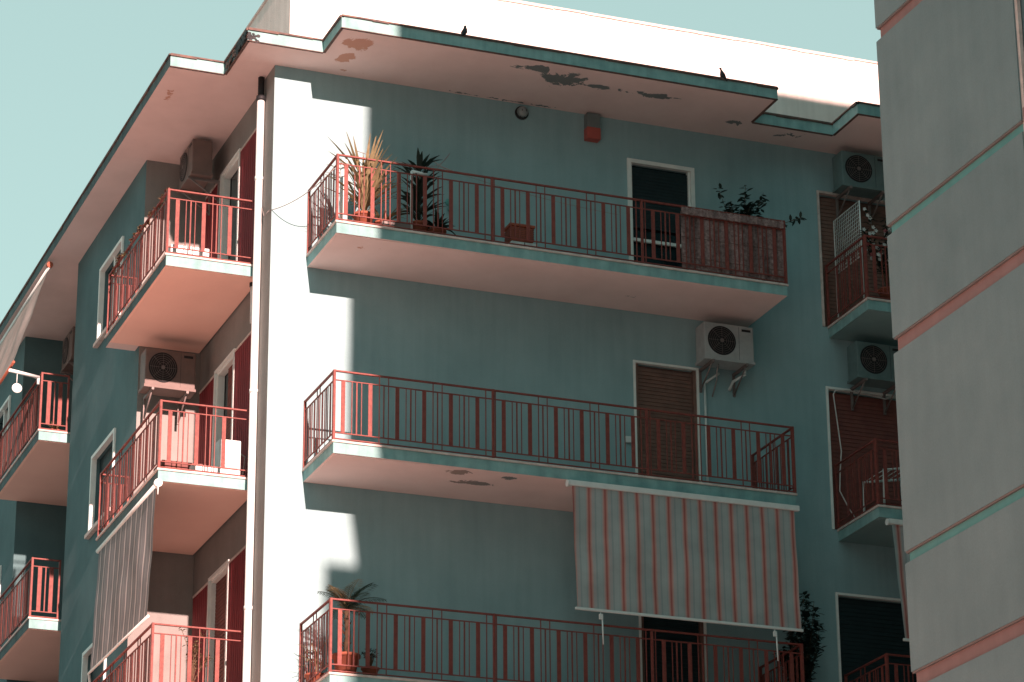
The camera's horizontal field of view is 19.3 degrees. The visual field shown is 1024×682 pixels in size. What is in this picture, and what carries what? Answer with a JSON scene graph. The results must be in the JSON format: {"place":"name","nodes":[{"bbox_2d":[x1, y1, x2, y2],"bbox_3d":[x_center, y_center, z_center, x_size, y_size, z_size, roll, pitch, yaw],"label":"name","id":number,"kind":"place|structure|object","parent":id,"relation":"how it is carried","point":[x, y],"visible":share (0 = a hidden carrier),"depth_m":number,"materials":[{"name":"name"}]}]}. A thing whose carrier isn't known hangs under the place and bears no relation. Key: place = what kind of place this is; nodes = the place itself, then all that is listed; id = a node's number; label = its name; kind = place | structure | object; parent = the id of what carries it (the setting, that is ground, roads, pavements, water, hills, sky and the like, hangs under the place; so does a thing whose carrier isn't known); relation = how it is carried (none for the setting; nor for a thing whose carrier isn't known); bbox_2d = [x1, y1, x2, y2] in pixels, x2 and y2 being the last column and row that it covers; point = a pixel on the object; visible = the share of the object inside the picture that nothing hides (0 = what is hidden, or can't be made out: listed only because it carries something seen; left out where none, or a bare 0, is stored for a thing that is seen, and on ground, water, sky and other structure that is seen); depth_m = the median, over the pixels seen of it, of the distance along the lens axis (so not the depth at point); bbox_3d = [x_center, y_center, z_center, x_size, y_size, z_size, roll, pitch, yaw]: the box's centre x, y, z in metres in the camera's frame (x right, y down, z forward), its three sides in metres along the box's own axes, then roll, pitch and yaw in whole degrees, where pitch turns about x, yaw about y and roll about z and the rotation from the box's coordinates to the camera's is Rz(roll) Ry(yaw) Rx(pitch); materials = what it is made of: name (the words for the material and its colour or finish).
{"place":"outdoors","nodes":[
{"label":"outdoors","id":0,"kind":"place"},
{"bbox_2d":[48,421,62,429],"bbox_3d":[-7.265,1.440,47.916,0.306,0.276,0.304,7,-22,-20],"label":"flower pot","id":1,"kind":"object","parent":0,"point":[54,427],"visible":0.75,"depth_m":47.89,"materials":[{"name":"ceramic"}]},
{"bbox_2d":[153,460,205,471],"bbox_3d":[-4.444,1.798,40.306,0.600,0.240,0.450,7,-22,-20],"label":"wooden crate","id":2,"kind":"object","parent":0,"point":[173,465],"visible":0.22,"depth_m":40.11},
{"bbox_2d":[0,0,880,322],"label":"sky","id":3,"kind":"structure","parent":0,"point":[73,73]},
{"bbox_2d":[874,0,1023,681],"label":"apartment building","id":4,"kind":"structure","parent":0,"point":[951,83],"depth_m":23.85,"materials":[{"name":"grey paint"}]},
{"label":"ground","id":5,"kind":"structure","parent":0,"visible":0},
{"bbox_2d":[0,0,916,681],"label":"apartment building","id":6,"kind":"structure","parent":5,"relation":"on","point":[442,416],"depth_m":41.83,"materials":[{"name":"paint"}]},
{"bbox_2d":[0,565,1,588],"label":"window","id":7,"kind":"structure","parent":6,"relation":"in","point":[0,565],"depth_m":50.72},
{"bbox_2d":[0,395,10,470],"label":"window","id":8,"kind":"structure","parent":6,"relation":"in","point":[7,404],"depth_m":52.30,"materials":[{"name":"white glass"}]},
{"bbox_2d":[0,261,52,384],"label":"awning","id":9,"kind":"object","parent":6,"relation":"attached to","point":[11,339],"visible":1,"depth_m":48.54,"materials":[{"name":"beige fabric"}]},
{"bbox_2d":[12,374,21,392],"bbox_3d":[-7.771,0.656,47.379,0.164,0.352,0.066,7,-22,-20],"label":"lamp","id":10,"kind":"object","parent":9,"relation":"hanging from","point":[16,387],"visible":1,"depth_m":47.32,"materials":[{"name":"white glass"}]},
{"bbox_2d":[60,326,74,380],"bbox_3d":[-7.252,0.339,50.523,0.480,0.945,0.760,7,-22,-20],"label":"air conditioner","id":11,"kind":"object","parent":6,"relation":"attached to","point":[68,354],"visible":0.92,"depth_m":50.44,"materials":[{"name":"metal"}]},
{"bbox_2d":[81,644,105,681],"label":"window","id":12,"kind":"structure","parent":6,"relation":"in","point":[94,674],"depth_m":44.15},
{"bbox_2d":[84,428,115,539],"bbox_3d":[-6.033,2.117,44.646,0.190,1.290,1.490,7,-22,-20],"label":"window","id":13,"kind":"structure","parent":6,"relation":"in","point":[92,527],"depth_m":45.06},
{"bbox_2d":[93,236,123,347],"bbox_3d":[-6.054,-0.734,45.730,0.190,1.290,1.490,7,-22,-20],"label":"window","id":14,"kind":"structure","parent":6,"relation":"in","point":[101,333],"depth_m":46.17,"materials":[{"name":"white glass"}]},
{"bbox_2d":[87,478,162,681],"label":"awning","id":15,"kind":"object","parent":6,"relation":"attached to","point":[124,552],"visible":1,"depth_m":40.48,"materials":[{"name":"grey fabric"}]},
{"bbox_2d":[112,187,169,274],"bbox_3d":[-5.242,-1.529,42.441,0.146,0.120,3.210,7,-22,-20],"label":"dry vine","id":16,"kind":"object","parent":6,"relation":"attached to","point":[134,235],"visible":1,"depth_m":42.37,"materials":[{"name":"brown plant"}]},
{"bbox_2d":[138,348,195,424],"bbox_3d":[-4.927,0.648,42.998,0.760,0.945,0.480,7,-22,-20],"label":"air conditioner","id":17,"kind":"object","parent":6,"relation":"attached to","point":[167,373],"visible":0.99,"depth_m":42.88,"materials":[{"name":"metal"}]},
{"bbox_2d":[168,244,208,256],"bbox_3d":[-4.408,-1.162,41.036,0.540,0.209,0.220,7,-22,-20],"label":"flower trough","id":18,"kind":"object","parent":6,"relation":"on","point":[182,251],"visible":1,"depth_m":40.95,"materials":[{"name":"white plastic"}]},
{"bbox_2d":[179,627,212,681],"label":"flowering plant","id":19,"kind":"object","parent":6,"relation":"on","point":[194,661],"visible":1,"depth_m":39.02,"materials":[{"name":"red plant"}]},
{"bbox_2d":[178,139,219,215],"bbox_3d":[-4.549,-2.368,43.896,0.480,0.900,0.745,7,-22,-20],"label":"air conditioner","id":20,"kind":"object","parent":6,"relation":"attached to","point":[196,175],"visible":0.97,"depth_m":43.67,"materials":[{"name":"metal"}]},
{"bbox_2d":[189,465,216,473],"bbox_3d":[-4.095,1.743,40.029,0.350,0.159,0.140,7,-22,-20],"label":"white trough","id":21,"kind":"object","parent":6,"relation":"on","point":[201,468],"visible":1,"depth_m":39.97,"materials":[{"name":"plastic"}]},
{"bbox_2d":[205,559,229,681],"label":"door","id":22,"kind":"structure","parent":6,"relation":"in","point":[217,595],"depth_m":41.26,"materials":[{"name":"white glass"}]},
{"bbox_2d":[211,348,235,465],"bbox_3d":[-3.957,1.346,41.977,0.170,2.285,1.000,7,-22,-20],"label":"door","id":23,"kind":"structure","parent":6,"relation":"in","point":[224,374],"depth_m":42.45,"materials":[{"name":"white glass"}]},
{"bbox_2d":[218,148,240,260],"bbox_3d":[-3.978,-1.505,43.061,0.170,2.285,1.000,7,-22,-20],"label":"door","id":24,"kind":"structure","parent":6,"relation":"in","point":[231,171],"depth_m":43.51,"materials":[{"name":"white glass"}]},
{"bbox_2d":[215,439,245,475],"bbox_3d":[-3.773,1.624,40.396,0.371,0.560,0.252,7,-22,-20],"label":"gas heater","id":25,"kind":"object","parent":6,"relation":"on","point":[233,454],"visible":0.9,"depth_m":40.31,"materials":[{"name":"white metal"}]},
{"bbox_2d":[249,282,252,323],"bbox_3d":[-3.543,-0.517,41.107,0.079,0.605,0.087,7,-22,-20],"label":"drain spout","id":26,"kind":"object","parent":6,"relation":"attached to","point":[250,284],"visible":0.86,"depth_m":41.08,"materials":[{"name":"white metal"}]},
{"bbox_2d":[242,76,265,681],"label":"drain pipe","id":27,"kind":"object","parent":6,"relation":"attached to","point":[253,389],"visible":1,"depth_m":40.29,"materials":[{"name":"white metal"}]},
{"bbox_2d":[262,168,334,215],"bbox_3d":[-2.951,-2.010,40.600,0.138,0.339,1.766,15,-26,-36],"label":"cable","id":28,"kind":"object","parent":6,"relation":"attached to","point":[297,198],"visible":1,"depth_m":40.43,"materials":[{"name":"plastic"}]},
{"bbox_2d":[297,640,327,681],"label":"potted plant","id":29,"kind":"object","parent":6,"relation":"on","point":[306,675],"visible":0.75,"depth_m":38.39,"materials":[{"name":"green plant"}]},
{"bbox_2d":[339,159,348,220],"bbox_3d":[-2.239,-1.936,40.151,0.123,1.000,0.123,7,-22,-20],"label":"closed parasol","id":30,"kind":"object","parent":6,"relation":"on","point":[341,209],"visible":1,"depth_m":40.11,"materials":[{"name":"white fabric"}]},
{"bbox_2d":[317,579,386,673],"bbox_3d":[-2.038,3.645,38.077,0.879,1.289,0.874,7,-22,-20],"label":"potted palm","id":31,"kind":"object","parent":6,"relation":"on","point":[345,605],"visible":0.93,"depth_m":38.02,"materials":[{"name":"plant"}]},
{"bbox_2d":[324,131,405,224],"bbox_3d":[-1.988,-2.052,40.354,1.191,1.356,1.137,-5,-21,12],"label":"potted yucca","id":32,"kind":"object","parent":6,"relation":"on","point":[377,177],"visible":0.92,"depth_m":40.18,"materials":[{"name":"plant"}]},
{"bbox_2d":[361,648,379,675],"bbox_3d":[-1.776,4.070,37.986,0.261,0.426,0.309,7,-22,-20],"label":"potted plant","id":33,"kind":"object","parent":6,"relation":"on","point":[367,670],"visible":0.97,"depth_m":37.92,"materials":[{"name":"green plant"}]},
{"bbox_2d":[367,202,409,225],"bbox_3d":[-1.728,-1.633,40.288,0.719,0.524,0.766,7,-22,-20],"label":"potted plant","id":34,"kind":"object","parent":6,"relation":"on","point":[377,215],"visible":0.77,"depth_m":40.25,"materials":[{"name":"green plant"}]},
{"bbox_2d":[381,221,410,229],"bbox_3d":[-1.562,-1.488,40.133,0.400,0.140,0.180,7,-22,-20],"label":"flower trough","id":35,"kind":"object","parent":6,"relation":"on","point":[396,224],"visible":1,"depth_m":40.06,"materials":[{"name":"plastic"}]},
{"bbox_2d":[410,170,427,228],"bbox_3d":[-1.286,-1.835,40.402,0.332,0.975,0.140,7,-22,-20],"label":"mop handle","id":36,"kind":"object","parent":6,"relation":"on","point":[417,172],"visible":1,"depth_m":40.51,"materials":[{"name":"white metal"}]},
{"bbox_2d":[393,149,445,232],"bbox_3d":[-1.263,-1.943,40.610,0.730,1.326,0.765,7,-22,-20],"label":"potted dracaena","id":37,"kind":"object","parent":6,"relation":"on","point":[421,161],"visible":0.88,"depth_m":40.55,"materials":[{"name":"plant"}]},
{"bbox_2d":[422,208,456,236],"bbox_3d":[-1.043,-1.502,40.440,0.573,0.378,0.537,-6,-21,14],"label":"potted plant","id":38,"kind":"object","parent":6,"relation":"on","point":[430,223],"visible":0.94,"depth_m":40.35,"materials":[{"name":"green plant"}]},
{"bbox_2d":[461,25,466,35],"bbox_3d":[-0.656,-4.229,41.203,0.089,0.195,0.088,3,-21,-10],"label":"pigeon","id":39,"kind":"object","parent":6,"relation":"on","point":[463,31],"visible":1,"depth_m":41.16,"materials":[{"name":"black"}]},
{"bbox_2d":[357,151,617,214],"bbox_3d":[-0.243,-2.392,41.282,3.707,0.740,1.016,4,-21,-11],"label":"clothes line","id":40,"kind":"object","parent":6,"relation":"attached to","point":[465,175],"visible":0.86,"depth_m":41.22,"materials":[{"name":"plastic"}]},
{"bbox_2d":[515,106,528,119],"bbox_3d":[0.155,-3.249,42.711,0.200,0.200,0.132,7,-22,-20],"label":"wall lamp","id":41,"kind":"object","parent":6,"relation":"attached to","point":[521,113],"visible":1,"depth_m":42.69,"materials":[{"name":"white glass"}]},
{"bbox_2d":[510,241,537,247],"bbox_3d":[0.132,-1.243,40.781,0.380,0.119,0.224,7,-22,-20],"label":"tray","id":42,"kind":"object","parent":6,"relation":"on","point":[524,243],"visible":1,"depth_m":40.69,"materials":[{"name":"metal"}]},
{"bbox_2d":[504,222,534,243],"bbox_3d":[0.097,-1.420,40.837,0.370,0.249,0.280,7,-22,-20],"label":"planter box","id":43,"kind":"object","parent":42,"relation":"on","point":[522,231],"visible":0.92,"depth_m":40.73,"materials":[{"name":"ceramic"}]},
{"bbox_2d":[584,112,600,142],"bbox_3d":[1.145,-3.045,43.041,0.210,0.400,0.132,7,-22,-20],"label":"alarm siren","id":44,"kind":"object","parent":6,"relation":"attached to","point":[592,130],"visible":1,"depth_m":42.98,"materials":[{"name":"red plastic"}]},
{"bbox_2d":[625,436,630,442],"bbox_3d":[1.604,1.360,41.591,0.090,0.090,0.047,7,-22,-20],"label":"junction box","id":45,"kind":"object","parent":6,"relation":"attached to","point":[628,439],"visible":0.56,"depth_m":41.57,"materials":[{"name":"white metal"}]},
{"bbox_2d":[627,158,695,270],"bbox_3d":[2.118,-1.515,42.996,1.050,2.175,0.155,7,-22,-20],"label":"door","id":46,"kind":"structure","parent":6,"relation":"in","point":[642,183],"depth_m":43.16,"materials":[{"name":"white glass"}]},
{"bbox_2d":[633,360,700,481],"bbox_3d":[2.138,1.349,41.912,1.000,2.150,0.145,7,-22,-20],"label":"door","id":47,"kind":"structure","parent":6,"relation":"in","point":[653,388],"depth_m":42.05,"materials":[{"name":"brown wood"}]},
{"bbox_2d":[639,616,706,681],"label":"door","id":48,"kind":"structure","parent":6,"relation":"in","point":[644,622],"depth_m":40.86,"materials":[{"name":"black"}]},
{"bbox_2d":[565,480,803,660],"bbox_3d":[2.298,3.045,39.692,3.370,2.190,0.104,7,-22,-20],"label":"awning","id":49,"kind":"object","parent":6,"relation":"attached to","point":[654,553],"visible":1,"depth_m":39.74,"materials":[{"name":"fabric"}]},
{"bbox_2d":[704,372,719,482],"bbox_3d":[2.812,1.398,42.032,0.236,2.035,0.056,-2,-21,4],"label":"conduit","id":50,"kind":"object","parent":6,"relation":"attached to","point":[705,401],"visible":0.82,"depth_m":42.17,"materials":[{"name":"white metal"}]},
{"bbox_2d":[719,68,726,80],"bbox_3d":[2.968,-3.756,42.522,0.096,0.212,0.097,-19,-28,40],"label":"pigeon","id":51,"kind":"object","parent":6,"relation":"on","point":[722,74],"visible":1,"depth_m":42.48,"materials":[{"name":"black"}]},
{"bbox_2d":[695,321,755,396],"bbox_3d":[2.965,0.287,42.319,0.784,0.965,0.480,7,-22,-20],"label":"air conditioner","id":52,"kind":"object","parent":6,"relation":"attached to","point":[723,346],"visible":1,"depth_m":42.22,"materials":[{"name":"metal"}]},
{"bbox_2d":[680,207,783,281],"bbox_3d":[3.060,-1.337,41.786,1.561,0.910,0.075,7,-22,-20],"label":"reed screen","id":53,"kind":"object","parent":6,"relation":"attached to","point":[736,218],"visible":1,"depth_m":41.80,"materials":[{"name":"brown wicker"}]},
{"bbox_2d":[714,183,769,277],"bbox_3d":[3.222,-1.480,42.205,0.832,1.534,0.362,0,-21,-2],"label":"leafy shrub","id":54,"kind":"object","parent":6,"relation":"on","point":[747,208],"visible":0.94,"depth_m":42.35,"materials":[{"name":"green plant"}]},
{"bbox_2d":[764,211,806,281],"bbox_3d":[3.810,-1.263,42.270,0.694,1.165,0.216,0,-21,0],"label":"leafy branch plant","id":55,"kind":"object","parent":6,"relation":"on","point":[797,218],"visible":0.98,"depth_m":42.45,"materials":[{"name":"green plant"}]},
{"bbox_2d":[833,200,864,316],"bbox_3d":[4.836,-1.121,43.310,0.022,1.625,0.822,7,-22,-20],"label":"drying rack","id":56,"kind":"object","parent":6,"relation":"on","point":[834,223],"visible":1,"depth_m":43.45,"materials":[{"name":"white metal"}]},
{"bbox_2d":[816,190,888,326],"bbox_3d":[5.727,-1.019,44.304,2.760,2.130,0.160,7,-22,-20],"label":"door","id":57,"kind":"structure","parent":6,"relation":"in","point":[826,207],"depth_m":44.11,"materials":[{"name":"brown wood"}]},
{"bbox_2d":[832,151,884,223],"bbox_3d":[5.090,-2.249,44.168,0.800,0.900,0.480,7,-22,-20],"label":"air conditioner","id":58,"kind":"object","parent":6,"relation":"attached to","point":[858,175],"visible":0.97,"depth_m":44.04,"materials":[{"name":"metal"}]},
{"bbox_2d":[825,386,901,529],"bbox_3d":[5.748,1.831,43.220,2.760,2.130,0.160,7,-22,-20],"label":"door","id":59,"kind":"structure","parent":6,"relation":"in","point":[858,427],"depth_m":43.06,"materials":[{"name":"brown wood"}]},
{"bbox_2d":[833,389,895,516],"bbox_3d":[5.086,1.652,42.827,1.052,2.062,0.107,7,-22,-20],"label":"loose cable","id":60,"kind":"object","parent":6,"relation":"hanging from","point":[839,433],"visible":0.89,"depth_m":42.87,"materials":[{"name":"plastic"}]},
{"bbox_2d":[847,341,897,414],"bbox_3d":[5.185,0.528,43.143,0.784,0.900,0.480,7,-22,-20],"label":"air conditioner","id":61,"kind":"object","parent":6,"relation":"attached to","point":[870,364],"visible":0.95,"depth_m":43.01,"materials":[{"name":"metal"}]},
{"bbox_2d":[858,205,891,299],"bbox_3d":[5.379,-1.204,42.997,0.868,1.551,0.433,14,-25,-33],"label":"flowering shrub","id":62,"kind":"object","parent":6,"relation":"on","point":[888,232],"visible":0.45,"depth_m":42.93,"materials":[{"name":"green plant"}]},
{"bbox_2d":[835,592,916,681],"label":"door","id":63,"kind":"structure","parent":6,"relation":"in","point":[867,630],"depth_m":42.05,"materials":[{"name":"black glass"}]},
{"bbox_2d":[863,467,901,511],"bbox_3d":[5.348,2.150,42.118,0.721,0.758,0.636,7,-22,-20],"label":"folding rack","id":64,"kind":"object","parent":6,"relation":"on","point":[889,480],"visible":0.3,"depth_m":42.20,"materials":[{"name":"white metal"}]},
{"bbox_2d":[885,518,909,641],"bbox_3d":[6.173,3.353,41.116,2.240,1.745,0.204,7,-22,-20],"label":"awning","id":65,"kind":"object","parent":6,"relation":"attached to","point":[902,558],"visible":0.17,"depth_m":40.89,"materials":[{"name":"fabric"}]},
{"bbox_3d":[3.831,5.198,40.496,0.500,0.373,0.600,7,-22,-20],"label":"planter box","id":66,"kind":"object","parent":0,"visible":0},
{"bbox_2d":[773,591,825,681],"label":"tall shrub","id":67,"kind":"object","parent":66,"relation":"in","point":[809,649],"visible":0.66,"depth_m":40.90,"materials":[{"name":"green plant"}]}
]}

